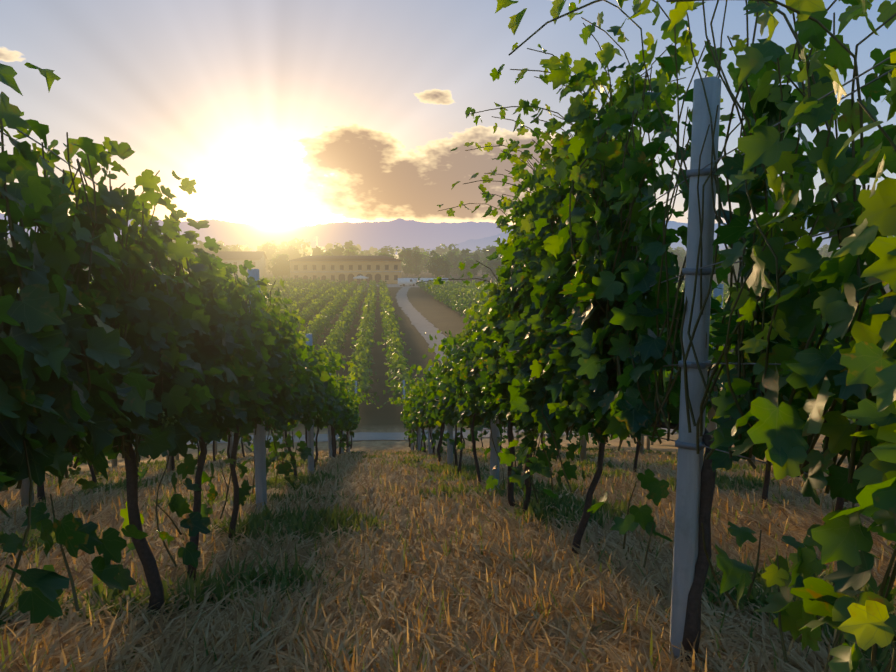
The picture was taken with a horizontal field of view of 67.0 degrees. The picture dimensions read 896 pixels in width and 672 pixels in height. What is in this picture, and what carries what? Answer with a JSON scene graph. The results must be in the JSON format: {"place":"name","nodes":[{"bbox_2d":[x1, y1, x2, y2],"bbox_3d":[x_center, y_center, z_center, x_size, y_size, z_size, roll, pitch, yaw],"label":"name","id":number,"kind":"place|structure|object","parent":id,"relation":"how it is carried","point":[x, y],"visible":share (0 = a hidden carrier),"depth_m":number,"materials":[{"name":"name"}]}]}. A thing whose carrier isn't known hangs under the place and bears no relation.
{"place":"outdoors","nodes":[
{"label":"outdoors","id":0,"kind":"place"},
{"bbox_2d":[0,213,512,252],"bbox_3d":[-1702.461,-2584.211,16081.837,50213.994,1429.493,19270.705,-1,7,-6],"label":"mountains","id":1,"kind":"structure","parent":0,"point":[398,232],"depth_m":25485.05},
{"bbox_2d":[62,410,581,474],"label":"grape clusters","id":2,"kind":"object","parent":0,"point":[76,470],"visible":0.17,"depth_m":3.11,"materials":[{"name":"green"}]},
{"bbox_2d":[353,275,367,278],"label":"parasol","id":3,"kind":"object","parent":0,"point":[360,277],"visible":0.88,"depth_m":199.21,"materials":[{"name":"beige fabric"}]},
{"bbox_2d":[132,428,706,444],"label":"cross path","id":4,"kind":"structure","parent":0,"point":[370,436],"depth_m":31.48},
{"bbox_2d":[418,278,432,284],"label":"van body","id":5,"kind":"object","parent":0,"point":[426,279],"visible":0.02,"depth_m":197.45,"materials":[{"name":"beige paint"}]},
{"bbox_2d":[0,255,893,671],"bbox_3d":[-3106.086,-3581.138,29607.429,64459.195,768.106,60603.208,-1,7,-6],"label":"ground","id":6,"kind":"structure","parent":0,"point":[444,319],"depth_m":29.74,"materials":[{"name":"brown soil"}]},
{"bbox_2d":[217,254,265,277],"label":"farmhouse walls","id":7,"kind":"structure","parent":6,"relation":"on","point":[260,264],"depth_m":225.30,"materials":[{"name":"beige paint"}]},
{"bbox_2d":[205,251,266,258],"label":"roof","id":8,"kind":"structure","parent":7,"relation":"on","point":[240,254],"depth_m":227.58,"materials":[{"name":"ceramic"}]},
{"bbox_2d":[224,262,254,274],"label":"windows","id":9,"kind":"structure","parent":7,"relation":"in","point":[235,263],"depth_m":225.07,"materials":[{"name":"grey glass"}]},
{"bbox_2d":[290,261,401,283],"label":"winery walls","id":10,"kind":"structure","parent":6,"relation":"on","point":[327,272],"depth_m":211.79,"materials":[{"name":"beige paint"}]},
{"bbox_2d":[288,256,399,260],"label":"roof","id":11,"kind":"structure","parent":10,"relation":"on","point":[325,258],"depth_m":213.33,"materials":[{"name":"brown tile"}]},
{"bbox_2d":[294,265,397,283],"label":"windows","id":12,"kind":"structure","parent":10,"relation":"in","point":[351,278],"depth_m":212.57,"materials":[{"name":"grey glass"}]},
{"bbox_2d":[331,260,401,280],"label":"building ledge","id":13,"kind":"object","parent":10,"relation":"attached to","point":[377,260],"depth_m":212.65,"materials":[{"name":"beige stone"}]},
{"bbox_2d":[17,76,754,658],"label":"vineyard posts","id":14,"kind":"object","parent":6,"relation":"on","point":[687,504],"visible":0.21,"depth_m":2.74,"materials":[{"name":"wood"}]},
{"bbox_2d":[0,57,892,474],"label":"trellis wires","id":15,"kind":"object","parent":14,"relation":"attached to","point":[692,271],"depth_m":2.58,"materials":[{"name":"grey metal"}]},
{"bbox_2d":[358,284,418,286],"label":"winery yard","id":16,"kind":"structure","parent":6,"relation":"on","point":[392,285],"depth_m":200.80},
{"bbox_2d":[413,278,447,281],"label":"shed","id":17,"kind":"structure","parent":16,"relation":"on","point":[416,279],"depth_m":206.21,"materials":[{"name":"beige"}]},
{"bbox_2d":[37,413,857,661],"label":"vine trunks","id":18,"kind":"object","parent":6,"relation":"on","point":[692,627],"visible":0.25,"depth_m":3.36,"materials":[{"name":"brown wood"}]},
{"bbox_2d":[0,0,895,671],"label":"vine shoots","id":19,"kind":"object","parent":18,"relation":"attached to","point":[740,366],"visible":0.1,"depth_m":2.50,"materials":[{"name":"green plant"}]},
{"bbox_2d":[0,0,895,671],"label":"vine leaves","id":20,"kind":"object","parent":19,"relation":"attached to","point":[48,332],"visible":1,"depth_m":2.42,"materials":[{"name":"green plant"}]},
{"bbox_2d":[0,445,895,671],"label":"dry grass","id":21,"kind":"structure","parent":6,"relation":"on","point":[442,488],"depth_m":3.95,"materials":[{"name":"brown plant"}]},
{"bbox_2d":[18,274,879,441],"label":"vineyard rows","id":22,"kind":"object","parent":6,"relation":"on","point":[316,295],"visible":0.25,"depth_m":83.06,"materials":[{"name":"green plant"}]},
{"bbox_2d":[395,286,519,428],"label":"farm track","id":23,"kind":"structure","parent":6,"relation":"on","point":[420,323],"depth_m":84.02,"materials":[{"name":"grey gravel"}]},
{"bbox_2d":[398,278,415,285],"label":"van body","id":24,"kind":"object","parent":23,"relation":"on","point":[406,281],"visible":0.98,"depth_m":195.30,"materials":[{"name":"beige paint"}]},
{"bbox_2d":[74,236,895,481],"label":"vine leaves","id":25,"kind":"object","parent":6,"relation":"on","point":[430,402],"visible":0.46,"depth_m":11.52,"materials":[{"name":"green plant"}]},
{"bbox_2d":[243,245,737,278],"bbox_3d":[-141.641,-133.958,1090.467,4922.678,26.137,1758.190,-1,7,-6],"label":"tree trunks","id":26,"kind":"object","parent":6,"relation":"on","point":[412,273],"depth_m":314.80,"materials":[{"name":"brown plant"}]},
{"bbox_2d":[4,237,866,279],"bbox_3d":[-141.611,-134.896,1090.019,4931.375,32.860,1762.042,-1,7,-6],"label":"trees","id":27,"kind":"object","parent":26,"relation":"attached to","point":[283,254],"visible":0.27,"depth_m":320.78,"materials":[{"name":"green plant"}]},
{"bbox_2d":[0,0,895,226],"label":"sky","id":28,"kind":"structure","parent":0,"point":[286,113],"materials":[{"name":"blue"}]},
{"bbox_2d":[395,214,887,254],"bbox_3d":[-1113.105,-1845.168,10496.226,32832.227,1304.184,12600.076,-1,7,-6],"label":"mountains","id":29,"kind":"structure","parent":0,"point":[471,244],"depth_m":16758.18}
]}

